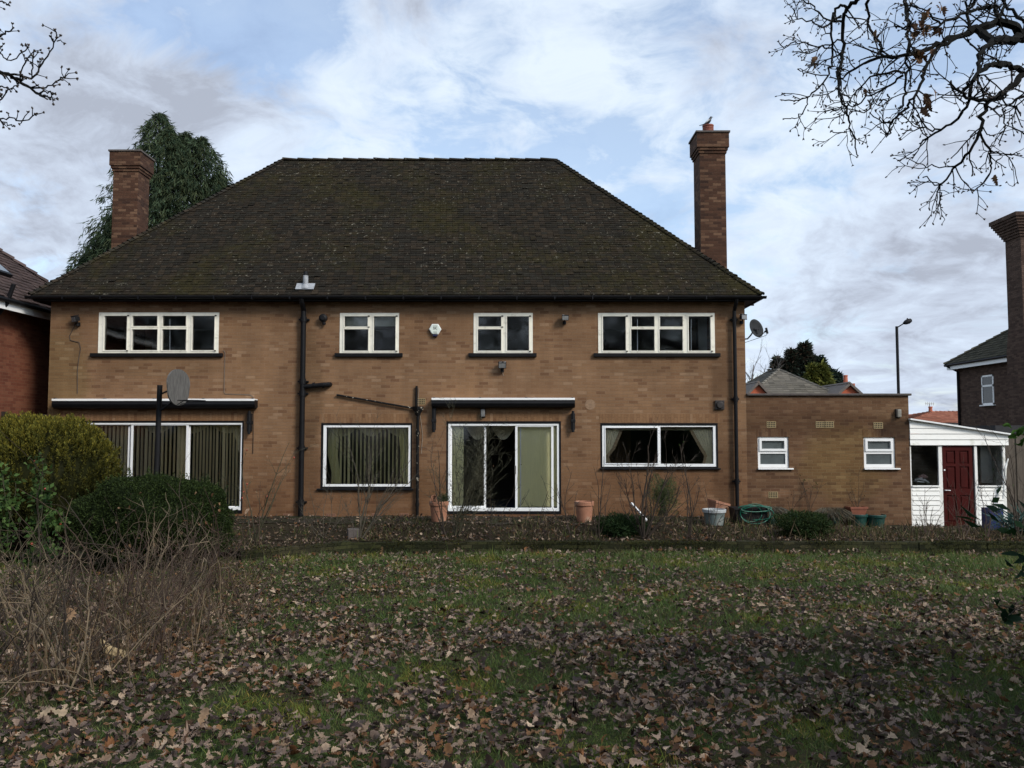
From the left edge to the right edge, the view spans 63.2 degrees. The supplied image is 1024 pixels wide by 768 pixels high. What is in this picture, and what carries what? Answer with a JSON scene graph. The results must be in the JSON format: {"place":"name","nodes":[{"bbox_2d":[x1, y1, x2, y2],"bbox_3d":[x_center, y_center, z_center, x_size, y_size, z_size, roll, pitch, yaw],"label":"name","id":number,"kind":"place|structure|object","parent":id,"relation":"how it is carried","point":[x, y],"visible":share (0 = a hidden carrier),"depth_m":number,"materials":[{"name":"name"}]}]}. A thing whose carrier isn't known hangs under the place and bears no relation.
{"place":"outdoors","nodes":[
{"label":"outdoors","id":0,"kind":"place"},
{"bbox_2d":[0,544,269,567],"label":"bank","id":1,"kind":"structure","parent":0,"point":[16,561],"depth_m":14.87,"materials":[{"name":"soil"}]},
{"bbox_2d":[0,523,1019,557],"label":"flower bed","id":2,"kind":"object","parent":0,"point":[476,530],"visible":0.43,"depth_m":17.34,"materials":[{"name":"soil"}]},
{"bbox_2d":[0,410,128,548],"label":"golden conifer bush","id":3,"kind":"object","parent":2,"relation":"on","point":[76,451],"visible":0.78,"depth_m":14.97,"materials":[{"name":"green plant"}]},
{"bbox_2d":[154,369,205,473],"bbox_3d":[-6.729,1.428,16.869,0.805,3.459,0.910,3,-4,-41],"label":"satellite dish","id":4,"kind":"object","parent":2,"relation":"on","point":[178,385],"visible":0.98,"depth_m":16.93,"materials":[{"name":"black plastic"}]},
{"bbox_2d":[219,443,317,545],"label":"rose bush","id":5,"kind":"object","parent":2,"relation":"on","point":[261,525],"visible":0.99,"depth_m":15.77,"materials":[{"name":"brown plant"}]},
{"bbox_2d":[295,450,353,537],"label":"bare shrub","id":6,"kind":"object","parent":2,"relation":"on","point":[330,495],"visible":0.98,"depth_m":16.84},
{"bbox_2d":[323,403,433,538],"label":"bare shrub","id":7,"kind":"object","parent":2,"relation":"on","point":[373,521],"visible":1,"depth_m":17.10,"materials":[{"name":"plant"}]},
{"bbox_2d":[420,431,446,537],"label":"bare shrub","id":8,"kind":"object","parent":2,"relation":"on","point":[441,519],"visible":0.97,"depth_m":17.18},
{"bbox_2d":[427,396,518,536],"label":"bare shrub","id":9,"kind":"object","parent":2,"relation":"on","point":[470,489],"visible":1,"depth_m":17.05,"materials":[{"name":"brown plant"}]},
{"bbox_2d":[483,464,529,538],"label":"bare shrub","id":10,"kind":"object","parent":2,"relation":"on","point":[487,521],"visible":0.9,"depth_m":17.04,"materials":[{"name":"brown plant"}]},
{"bbox_2d":[540,462,584,537],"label":"bare shrub","id":11,"kind":"object","parent":2,"relation":"on","point":[564,507],"visible":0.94,"depth_m":17.27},
{"bbox_2d":[590,461,615,538],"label":"bare shrub","id":12,"kind":"object","parent":2,"relation":"on","point":[599,514],"visible":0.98,"depth_m":17.11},
{"bbox_2d":[209,504,1023,555],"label":"dry weeds","id":13,"kind":"object","parent":2,"relation":"on","point":[881,533],"visible":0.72,"depth_m":17.34,"materials":[{"name":"brown plant"}]},
{"bbox_2d":[593,511,647,537],"bbox_3d":[2.295,2.989,17.344,1.232,0.701,1.052,0,-3,0],"label":"juniper","id":14,"kind":"object","parent":2,"relation":"on","point":[620,525],"visible":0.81,"depth_m":17.15,"materials":[{"name":"green plant"}]},
{"bbox_2d":[224,514,1023,558],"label":"border leaves","id":15,"kind":"object","parent":2,"relation":"on","point":[268,536],"visible":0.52,"depth_m":17.14,"materials":[{"name":"brown plant"}]},
{"bbox_2d":[610,417,700,538],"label":"bare shrub","id":16,"kind":"object","parent":2,"relation":"on","point":[642,533],"visible":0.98,"depth_m":16.95,"materials":[{"name":"plant"}]},
{"bbox_2d":[657,434,710,538],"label":"bare shrub","id":17,"kind":"object","parent":2,"relation":"on","point":[689,520],"visible":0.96,"depth_m":17.15,"materials":[{"name":"brown plant"}]},
{"bbox_2d":[702,508,725,525],"bbox_3d":[4.467,2.942,18.378,0.520,0.361,0.520,0,-3,0],"label":"plant pot","id":18,"kind":"object","parent":2,"relation":"on","point":[720,512],"visible":0.8,"depth_m":18.20,"materials":[{"name":"grey plastic"}]},
{"bbox_2d":[738,504,773,523],"bbox_3d":[5.431,2.886,18.496,0.767,0.446,0.190,0,-3,0],"label":"garden hose","id":19,"kind":"object","parent":2,"relation":"on","point":[755,505],"visible":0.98,"depth_m":18.47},
{"bbox_2d":[772,508,834,538],"bbox_3d":[6.062,2.926,17.262,1.258,0.682,1.187,0,-3,0],"label":"juniper","id":20,"kind":"object","parent":2,"relation":"on","point":[817,523],"visible":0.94,"depth_m":17.06,"materials":[{"name":"green plant"}]},
{"bbox_2d":[912,482,956,537],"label":"bare shrub","id":21,"kind":"object","parent":2,"relation":"on","point":[925,508],"visible":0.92,"depth_m":17.47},
{"bbox_2d":[940,460,999,536],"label":"bare shrub","id":22,"kind":"object","parent":2,"relation":"on","point":[957,520],"visible":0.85,"depth_m":17.37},
{"bbox_2d":[955,455,1012,537],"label":"bare shrub","id":23,"kind":"object","parent":2,"relation":"on","point":[980,491],"visible":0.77,"depth_m":17.41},
{"bbox_2d":[961,410,1023,536],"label":"bare shrub","id":24,"kind":"object","parent":2,"relation":"on","point":[1014,512],"visible":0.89,"depth_m":17.45,"materials":[{"name":"brown plant"}]},
{"bbox_2d":[981,502,1023,535],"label":"sword leaf plant","id":25,"kind":"object","parent":2,"relation":"on","point":[1009,521],"visible":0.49,"depth_m":17.75,"materials":[{"name":"green plant"}]},
{"bbox_2d":[0,543,1023,767],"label":"lawn","id":26,"kind":"structure","parent":0,"point":[763,757],"depth_m":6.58,"materials":[{"name":"plant"}]},
{"bbox_2d":[0,452,70,590],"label":"evergreen shrub","id":27,"kind":"object","parent":26,"relation":"on","point":[42,497],"visible":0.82,"depth_m":11.00,"materials":[{"name":"green plant"}]},
{"bbox_2d":[0,1,78,129],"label":"bare tree","id":28,"kind":"object","parent":26,"relation":"on","point":[20,78],"visible":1,"depth_m":7.64,"materials":[{"name":"plant"}]},
{"bbox_2d":[0,533,108,619],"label":"dead shrub","id":29,"kind":"object","parent":26,"relation":"on","point":[8,567],"visible":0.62,"depth_m":9.76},
{"bbox_2d":[0,430,134,650],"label":"dead shrub","id":30,"kind":"object","parent":26,"relation":"on","point":[26,580],"visible":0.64,"depth_m":8.05,"materials":[{"name":"plant"}]},
{"bbox_2d":[0,506,144,616],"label":"dead shrub","id":31,"kind":"object","parent":26,"relation":"on","point":[53,567],"visible":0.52,"depth_m":9.92,"materials":[{"name":"plant"}]},
{"bbox_2d":[0,520,184,702],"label":"dead shrub","id":32,"kind":"object","parent":26,"relation":"on","point":[65,629],"visible":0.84,"depth_m":6.42,"materials":[{"name":"plant"}]},
{"bbox_2d":[35,492,195,642],"bbox_3d":[-4.071,1.870,8.526,1.338,1.411,1.609,0,-3,0],"label":"dead shrub","id":33,"kind":"object","parent":26,"relation":"on","point":[138,597],"visible":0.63,"depth_m":8.33,"materials":[{"name":"plant"}]},
{"bbox_2d":[0,517,234,701],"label":"dead shrub","id":34,"kind":"object","parent":26,"relation":"on","point":[46,637],"visible":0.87,"depth_m":6.53,"materials":[{"name":"plant"}]},
{"bbox_2d":[18,488,218,674],"bbox_3d":[-3.400,1.678,7.232,1.709,1.560,1.531,2,-4,-26],"label":"dead shrub","id":35,"kind":"object","parent":26,"relation":"on","point":[169,603],"visible":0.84,"depth_m":7.24,"materials":[{"name":"plant"}]},
{"bbox_2d":[37,492,243,604],"bbox_3d":[-4.627,2.065,10.329,3.239,1.443,1.371,-1,-4,15],"label":"dead shrub","id":36,"kind":"object","parent":26,"relation":"on","point":[134,555],"visible":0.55,"depth_m":10.52,"materials":[{"name":"plant"}]},
{"bbox_2d":[57,508,226,630],"bbox_3d":[-3.969,1.950,8.997,1.598,1.303,1.573,2,-4,-33],"label":"dead shrub","id":37,"kind":"object","parent":26,"relation":"on","point":[128,587],"visible":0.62,"depth_m":8.84,"materials":[{"name":"plant"}]},
{"bbox_2d":[58,466,239,569],"bbox_3d":[-6.057,2.296,14.043,2.774,1.821,2.654,0,-3,0],"label":"round bush","id":38,"kind":"object","parent":26,"relation":"on","point":[119,493],"visible":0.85,"depth_m":13.36,"materials":[{"name":"green plant"}]},
{"bbox_2d":[0,545,305,716],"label":"dead grass","id":39,"kind":"structure","parent":26,"relation":"on","point":[128,645],"depth_m":7.63,"materials":[{"name":"brown plant"}]},
{"bbox_2d":[71,498,258,597],"bbox_3d":[-4.204,2.151,10.769,2.748,1.357,1.947,-3,-4,38],"label":"dead shrub","id":40,"kind":"object","parent":26,"relation":"on","point":[166,550],"visible":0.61,"depth_m":11.05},
{"bbox_2d":[80,510,279,605],"bbox_3d":[-4.041,2.112,9.887,1.764,1.318,1.947,-3,-5,43],"label":"dead shrub","id":41,"kind":"object","parent":26,"relation":"on","point":[149,584],"visible":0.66,"depth_m":10.09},
{"bbox_2d":[133,522,229,646],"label":"dead shrub","id":42,"kind":"object","parent":26,"relation":"on","point":[195,591],"visible":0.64,"depth_m":8.31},
{"bbox_2d":[79,456,328,658],"bbox_3d":[-2.834,1.605,7.913,2.143,1.848,1.744,0,-3,0],"label":"dead shrub","id":43,"kind":"object","parent":26,"relation":"on","point":[207,619],"visible":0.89,"depth_m":7.99,"materials":[{"name":"plant"}]},
{"bbox_2d":[157,478,279,589],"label":"dead shrub","id":44,"kind":"object","parent":26,"relation":"on","point":[216,548],"visible":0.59,"depth_m":11.48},
{"bbox_2d":[169,505,284,617],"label":"dead shrub","id":45,"kind":"object","parent":26,"relation":"on","point":[202,569],"visible":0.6,"depth_m":9.65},
{"bbox_2d":[181,513,276,586],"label":"dead shrub","id":46,"kind":"object","parent":26,"relation":"on","point":[231,556],"visible":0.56,"depth_m":11.99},
{"bbox_2d":[0,549,1023,767],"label":"leaf litter","id":47,"kind":"object","parent":26,"relation":"on","point":[388,747],"visible":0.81,"depth_m":6.57,"materials":[{"name":"plant"}]},
{"bbox_2d":[768,0,1023,228],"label":"oak tree","id":48,"kind":"object","parent":26,"relation":"on","point":[987,37],"visible":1,"depth_m":7.09,"materials":[{"name":"brown plant"}]},
{"bbox_2d":[956,486,1023,563],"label":"laurel bush","id":49,"kind":"object","parent":26,"relation":"on","point":[993,507],"visible":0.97,"depth_m":6.17,"materials":[{"name":"green plant"}]},
{"bbox_2d":[993,554,1023,624],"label":"leafy twig","id":50,"kind":"object","parent":26,"relation":"on","point":[1010,618],"visible":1,"depth_m":5.08,"materials":[{"name":"green plant"}]},
{"bbox_2d":[0,0,1023,413],"label":"sky","id":51,"kind":"structure","parent":0,"point":[617,92],"materials":[{"name":"blue"}]},
{"bbox_2d":[233,515,1007,532],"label":"patio","id":52,"kind":"structure","parent":0,"point":[345,519],"depth_m":19.01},
{"bbox_2d":[429,501,448,521],"bbox_3d":[-1.649,2.874,18.763,0.446,0.463,0.446,0,-3,0],"label":"plant pot","id":53,"kind":"object","parent":52,"relation":"on","point":[437,510],"visible":0.65,"depth_m":18.61,"materials":[{"name":"ceramic"}]},
{"bbox_2d":[574,500,593,522],"bbox_3d":[1.636,2.896,18.861,0.448,0.476,0.449,0,-3,0],"label":"plant pot","id":54,"kind":"object","parent":52,"relation":"on","point":[584,508],"visible":0.94,"depth_m":18.70,"materials":[{"name":"ceramic"}]},
{"bbox_2d":[645,472,680,518],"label":"feathery bush","id":55,"kind":"object","parent":52,"relation":"on","point":[655,495],"visible":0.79,"depth_m":18.72,"materials":[{"name":"green plant"}]},
{"bbox_2d":[728,506,766,525],"bbox_3d":[5.332,2.985,18.786,0.760,0.395,0.560,0,-3,0],"label":"storage tub","id":56,"kind":"object","parent":52,"relation":"on","point":[735,510],"visible":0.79,"depth_m":18.54,"materials":[{"name":"black plastic"}]},
{"bbox_2d":[826,515,841,525],"bbox_3d":[7.585,3.220,19.704,0.424,0.287,0.424,0,-3,0],"label":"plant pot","id":57,"kind":"object","parent":52,"relation":"on","point":[834,519],"visible":0.12,"depth_m":19.54,"materials":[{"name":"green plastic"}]},
{"bbox_2d":[814,507,853,522],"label":"dead tuft","id":58,"kind":"object","parent":57,"relation":"in","point":[844,513],"visible":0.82,"depth_m":19.42,"materials":[{"name":"brown plant"}]},
{"bbox_2d":[865,514,885,527],"bbox_3d":[8.621,3.256,19.742,0.492,0.321,0.492,0,-3,0],"label":"plant pot","id":59,"kind":"object","parent":52,"relation":"on","point":[876,517],"visible":0.69,"depth_m":19.56,"materials":[{"name":"green plastic"}]},
{"bbox_2d":[981,507,1003,530],"bbox_3d":[11.049,3.111,19.124,0.310,0.520,0.350,0,-3,0],"label":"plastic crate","id":60,"kind":"object","parent":52,"relation":"on","point":[987,517],"visible":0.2,"depth_m":19.06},
{"bbox_2d":[895,318,911,392],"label":"street lamp","id":61,"kind":"object","parent":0,"point":[907,321],"visible":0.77,"depth_m":45.13,"materials":[{"name":"black metal"}]},
{"bbox_2d":[1003,423,1023,446],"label":"leafy twig","id":62,"kind":"object","parent":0,"point":[1019,431],"visible":1,"depth_m":10.44,"materials":[{"name":"green plant"}]},
{"label":"ground","id":63,"kind":"structure","parent":0,"visible":0},
{"bbox_2d":[0,248,50,419],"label":"neighbour house","id":64,"kind":"structure","parent":63,"relation":"on","point":[24,347],"depth_m":20.70,"materials":[{"name":"red brick"}]},
{"bbox_2d":[56,111,233,275],"bbox_3d":[-15.074,-2.832,34.234,13.647,17.107,8.722,0,-3,0],"label":"cypress tree","id":65,"kind":"object","parent":63,"relation":"on","point":[181,171],"visible":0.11,"depth_m":33.68,"materials":[{"name":"green plant"}]},
{"bbox_2d":[24,124,911,532],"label":"brick house","id":66,"kind":"structure","parent":63,"relation":"on","point":[236,290],"depth_m":20.09,"materials":[{"name":"brick"}]},
{"bbox_2d":[95,425,185,483],"bbox_3d":[-9.104,1.964,20.109,2.554,1.988,0.089,0,-3,0],"label":"vertical blind","id":67,"kind":"object","parent":66,"relation":"attached to","point":[146,444],"visible":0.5,"depth_m":20.14,"materials":[{"name":"fabric"}]},
{"bbox_2d":[51,398,257,433],"bbox_3d":[-8.526,0.767,19.857,4.825,0.853,0.260,0,-3,0],"label":"awning","id":68,"kind":"object","parent":66,"relation":"attached to","point":[106,403],"visible":0.98,"depth_m":19.77,"materials":[{"name":"black paint"}]},
{"bbox_2d":[90,312,222,356],"bbox_3d":[-8.563,-1.191,20.106,3.184,1.078,0.150,0,-3,0],"label":"window","id":69,"kind":"structure","parent":66,"relation":"in","point":[129,352],"depth_m":20.09,"materials":[{"name":"white paint"}]},
{"bbox_2d":[85,421,243,513],"bbox_3d":[-8.463,1.993,19.974,4.042,2.212,0.126,0,-3,0],"label":"patio door","id":70,"kind":"structure","parent":66,"relation":"in","point":[130,424],"depth_m":19.98,"materials":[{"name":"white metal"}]},
{"bbox_2d":[179,425,191,477],"bbox_3d":[-8.029,1.975,20.369,0.333,1.998,0.043,0,-3,0],"label":"curtain","id":71,"kind":"object","parent":66,"relation":"hanging from","point":[184,449],"visible":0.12,"depth_m":20.39,"materials":[{"name":"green fabric"}]},
{"bbox_2d":[192,425,240,505],"bbox_3d":[-7.140,1.965,20.119,1.197,1.988,0.089,0,-3,0],"label":"vertical blind","id":72,"kind":"object","parent":66,"relation":"attached to","point":[225,427],"visible":0.69,"depth_m":20.13,"materials":[{"name":"fabric"}]},
{"bbox_2d":[328,427,339,483],"bbox_3d":[-4.333,1.743,20.352,0.340,1.426,0.052,0,-3,0],"label":"curtain","id":73,"kind":"object","parent":66,"relation":"hanging from","point":[330,444],"visible":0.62,"depth_m":20.36,"materials":[{"name":"green fabric"}]},
{"bbox_2d":[316,423,412,489],"bbox_3d":[-3.508,1.741,19.947,2.302,1.601,0.170,0,-3,0],"label":"window","id":74,"kind":"structure","parent":66,"relation":"in","point":[323,427],"depth_m":19.93,"materials":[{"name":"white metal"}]},
{"bbox_2d":[331,427,406,483],"bbox_3d":[-3.462,1.764,20.121,1.843,1.456,0.089,0,-3,0],"label":"vertical blind","id":75,"kind":"object","parent":66,"relation":"attached to","point":[340,476],"visible":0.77,"depth_m":20.12,"materials":[{"name":"fabric"}]},
{"bbox_2d":[335,313,402,356],"bbox_3d":[-3.452,-1.186,20.106,1.631,1.067,0.150,0,-3,0],"label":"window","id":76,"kind":"structure","parent":66,"relation":"in","point":[370,353],"depth_m":20.08,"materials":[{"name":"white paint"}]},
{"bbox_2d":[345,317,395,325],"bbox_3d":[-3.430,-1.542,20.269,1.282,0.282,0.023,0,-3,0],"label":"roller blind","id":77,"kind":"object","parent":66,"relation":"attached to","point":[363,321],"visible":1,"depth_m":20.27,"materials":[{"name":"grey fabric"}]},
{"bbox_2d":[342,428,398,435],"bbox_3d":[-3.472,1.182,20.538,2.063,0.225,0.056,0,-3,0],"label":"swag pelmet","id":78,"kind":"object","parent":66,"relation":"attached to","point":[351,430],"visible":0.35,"depth_m":20.54,"materials":[{"name":"fabric"}]},
{"bbox_2d":[398,427,408,483],"bbox_3d":[-2.610,1.745,20.392,0.380,1.426,0.052,0,-3,0],"label":"curtain","id":79,"kind":"object","parent":66,"relation":"hanging from","point":[407,432],"visible":0.39,"depth_m":20.40,"materials":[{"name":"green fabric"}]},
{"bbox_2d":[452,427,463,505],"bbox_3d":[-1.331,1.975,20.108,0.321,1.967,0.040,0,-3,0],"label":"curtain","id":80,"kind":"object","parent":66,"relation":"attached to","point":[455,450],"visible":0.73,"depth_m":20.11,"materials":[{"name":"fabric"}]},
{"bbox_2d":[466,426,514,439],"bbox_3d":[-0.538,1.207,20.687,1.275,0.365,0.056,0,-3,0],"label":"swag pelmet","id":81,"kind":"object","parent":66,"relation":"attached to","point":[474,432],"visible":0.69,"depth_m":20.69,"materials":[{"name":"fabric"}]},
{"bbox_2d":[468,313,536,356],"bbox_3d":[-0.229,-1.186,20.106,1.642,1.067,0.150,0,-3,0],"label":"window","id":82,"kind":"structure","parent":66,"relation":"in","point":[503,353],"depth_m":20.08,"materials":[{"name":"white paint"}]},
{"bbox_2d":[431,397,575,431],"bbox_3d":[-0.205,0.735,19.859,3.438,0.831,0.260,0,-3,0],"label":"awning","id":83,"kind":"object","parent":66,"relation":"attached to","point":[480,402],"visible":1,"depth_m":19.77,"materials":[{"name":"black paint"}]},
{"bbox_2d":[446,421,560,513],"bbox_3d":[-0.200,2.004,19.966,2.745,2.212,0.140,0,-3,0],"label":"patio door","id":84,"kind":"structure","parent":66,"relation":"in","point":[517,424],"depth_m":19.94,"materials":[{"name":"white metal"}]},
{"bbox_2d":[518,426,556,506],"bbox_3d":[0.610,1.975,20.108,0.963,1.967,0.040,0,-3,0],"label":"curtain","id":85,"kind":"object","parent":66,"relation":"attached to","point":[535,454],"visible":0.98,"depth_m":20.11,"materials":[{"name":"beige fabric"}]},
{"bbox_2d":[593,313,720,356],"bbox_3d":[3.491,-1.186,20.106,3.050,1.067,0.150,0,-3,0],"label":"window","id":86,"kind":"structure","parent":66,"relation":"in","point":[685,352],"depth_m":20.09,"materials":[{"name":"white paint"}]},
{"bbox_2d":[606,427,711,429],"bbox_3d":[3.530,1.078,20.316,2.742,0.102,0.072,0,-3,0],"label":"curtain rail","id":87,"kind":"object","parent":66,"relation":"attached to","point":[686,428],"visible":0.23,"depth_m":20.30,"materials":[{"name":"plastic"}]},
{"bbox_2d":[606,430,621,462],"bbox_3d":[2.444,1.538,20.140,0.471,0.860,0.052,0,-3,0],"label":"curtain","id":88,"kind":"object","parent":87,"relation":"hanging from","point":[612,436],"visible":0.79,"depth_m":20.15,"materials":[{"name":"fabric"}]},
{"bbox_2d":[690,430,712,463],"bbox_3d":[4.578,1.538,20.140,0.546,0.860,0.052,0,-3,0],"label":"curtain","id":89,"kind":"object","parent":87,"relation":"hanging from","point":[703,439],"visible":0.98,"depth_m":20.15,"materials":[{"name":"fabric"}]},
{"bbox_2d":[599,423,720,469],"bbox_3d":[3.541,1.494,19.962,2.893,1.105,0.170,0,-3,0],"label":"window","id":90,"kind":"structure","parent":66,"relation":"in","point":[608,466],"depth_m":19.94,"materials":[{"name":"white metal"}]},
{"bbox_2d":[698,317,706,350],"bbox_3d":[4.726,-1.164,20.625,0.209,0.994,0.040,0,-3,0],"label":"curtain","id":91,"kind":"object","parent":66,"relation":"in","point":[702,333],"visible":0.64,"depth_m":20.61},
{"bbox_2d":[745,319,767,342],"bbox_3d":[5.905,-1.302,20.249,0.551,0.605,0.463,0,-3,0],"label":"satellite dish","id":92,"kind":"object","parent":66,"relation":"attached to","point":[756,328],"visible":0.94,"depth_m":20.38,"materials":[{"name":"grey metal"}]},
{"bbox_2d":[758,437,793,469],"bbox_3d":[6.303,1.662,19.957,0.843,0.773,0.160,0,-3,0],"label":"window","id":93,"kind":"structure","parent":66,"relation":"in","point":[772,451],"depth_m":19.97,"materials":[{"name":"white plastic"}]},
{"bbox_2d":[863,438,900,469],"bbox_3d":[8.849,1.667,19.956,0.854,0.762,0.160,0,-3,0],"label":"window","id":94,"kind":"structure","parent":66,"relation":"in","point":[879,453],"depth_m":19.97,"materials":[{"name":"white plastic"}]},
{"bbox_2d":[908,418,1010,532],"bbox_3d":[10.742,2.319,21.861,2.438,2.763,4.130,0,-3,0],"label":"lean to porch","id":95,"kind":"object","parent":66,"relation":"attached to","point":[932,444],"visible":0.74,"depth_m":19.94,"materials":[{"name":"white plastic"}]},
{"bbox_2d":[942,446,973,525],"bbox_3d":[10.683,2.450,19.912,0.727,1.934,0.095,0,-3,0],"label":"door","id":96,"kind":"structure","parent":95,"relation":"in","point":[957,474],"depth_m":19.94,"materials":[{"name":"red paint"}]},
{"bbox_2d":[977,446,992,482],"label":"window","id":97,"kind":"structure","parent":95,"relation":"in","point":[984,461],"depth_m":20.30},
{"bbox_2d":[237,539,1023,561],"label":"garden wall","id":98,"kind":"structure","parent":63,"relation":"on","point":[924,546],"depth_m":16.54,"materials":[{"name":"brick"}]},
{"bbox_2d":[746,336,785,381],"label":"bare tree","id":99,"kind":"object","parent":63,"relation":"on","point":[751,373],"visible":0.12,"depth_m":68.84,"materials":[{"name":"brown plant"}]},
{"bbox_2d":[782,347,802,375],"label":"conifer tree","id":100,"kind":"object","parent":63,"relation":"on","point":[793,357],"visible":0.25,"depth_m":74.78,"materials":[{"name":"green plant"}]},
{"bbox_2d":[746,368,861,393],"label":"street house","id":101,"kind":"structure","parent":63,"relation":"on","point":[778,380],"depth_m":56.11,"materials":[{"name":"grey brick"}]},
{"bbox_2d":[795,339,816,377],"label":"conifer tree","id":102,"kind":"object","parent":63,"relation":"on","point":[806,354],"visible":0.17,"depth_m":74.71,"materials":[{"name":"green plant"}]},
{"bbox_2d":[802,362,823,385],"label":"golden conifer","id":103,"kind":"object","parent":63,"relation":"on","point":[811,368],"visible":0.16,"depth_m":68.86,"materials":[{"name":"green plant"}]},
{"bbox_2d":[811,359,835,385],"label":"golden conifer","id":104,"kind":"object","parent":63,"relation":"on","point":[826,376],"visible":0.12,"depth_m":68.65,"materials":[{"name":"green plant"}]},
{"bbox_2d":[909,402,957,424],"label":"street house","id":105,"kind":"structure","parent":63,"relation":"on","point":[946,417],"depth_m":64.04,"materials":[{"name":"tile"}]},
{"bbox_2d":[943,211,1023,425],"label":"neighbour house","id":106,"kind":"structure","parent":63,"relation":"on","point":[990,377],"depth_m":33.97,"materials":[{"name":"brick"}]},
{"bbox_2d":[979,374,995,405],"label":"window","id":107,"kind":"structure","parent":106,"relation":"in","point":[987,381],"depth_m":35.20,"materials":[{"name":"white plastic"}]},
{"bbox_2d":[965,425,1023,434],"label":"garage","id":108,"kind":"structure","parent":63,"relation":"on","point":[1000,428],"depth_m":25.82,"materials":[{"name":"concrete"}]},
{"bbox_2d":[1003,435,1023,525],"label":"wooden fence","id":109,"kind":"object","parent":63,"relation":"on","point":[1017,463],"visible":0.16,"depth_m":21.09,"materials":[{"name":"brown wood"}]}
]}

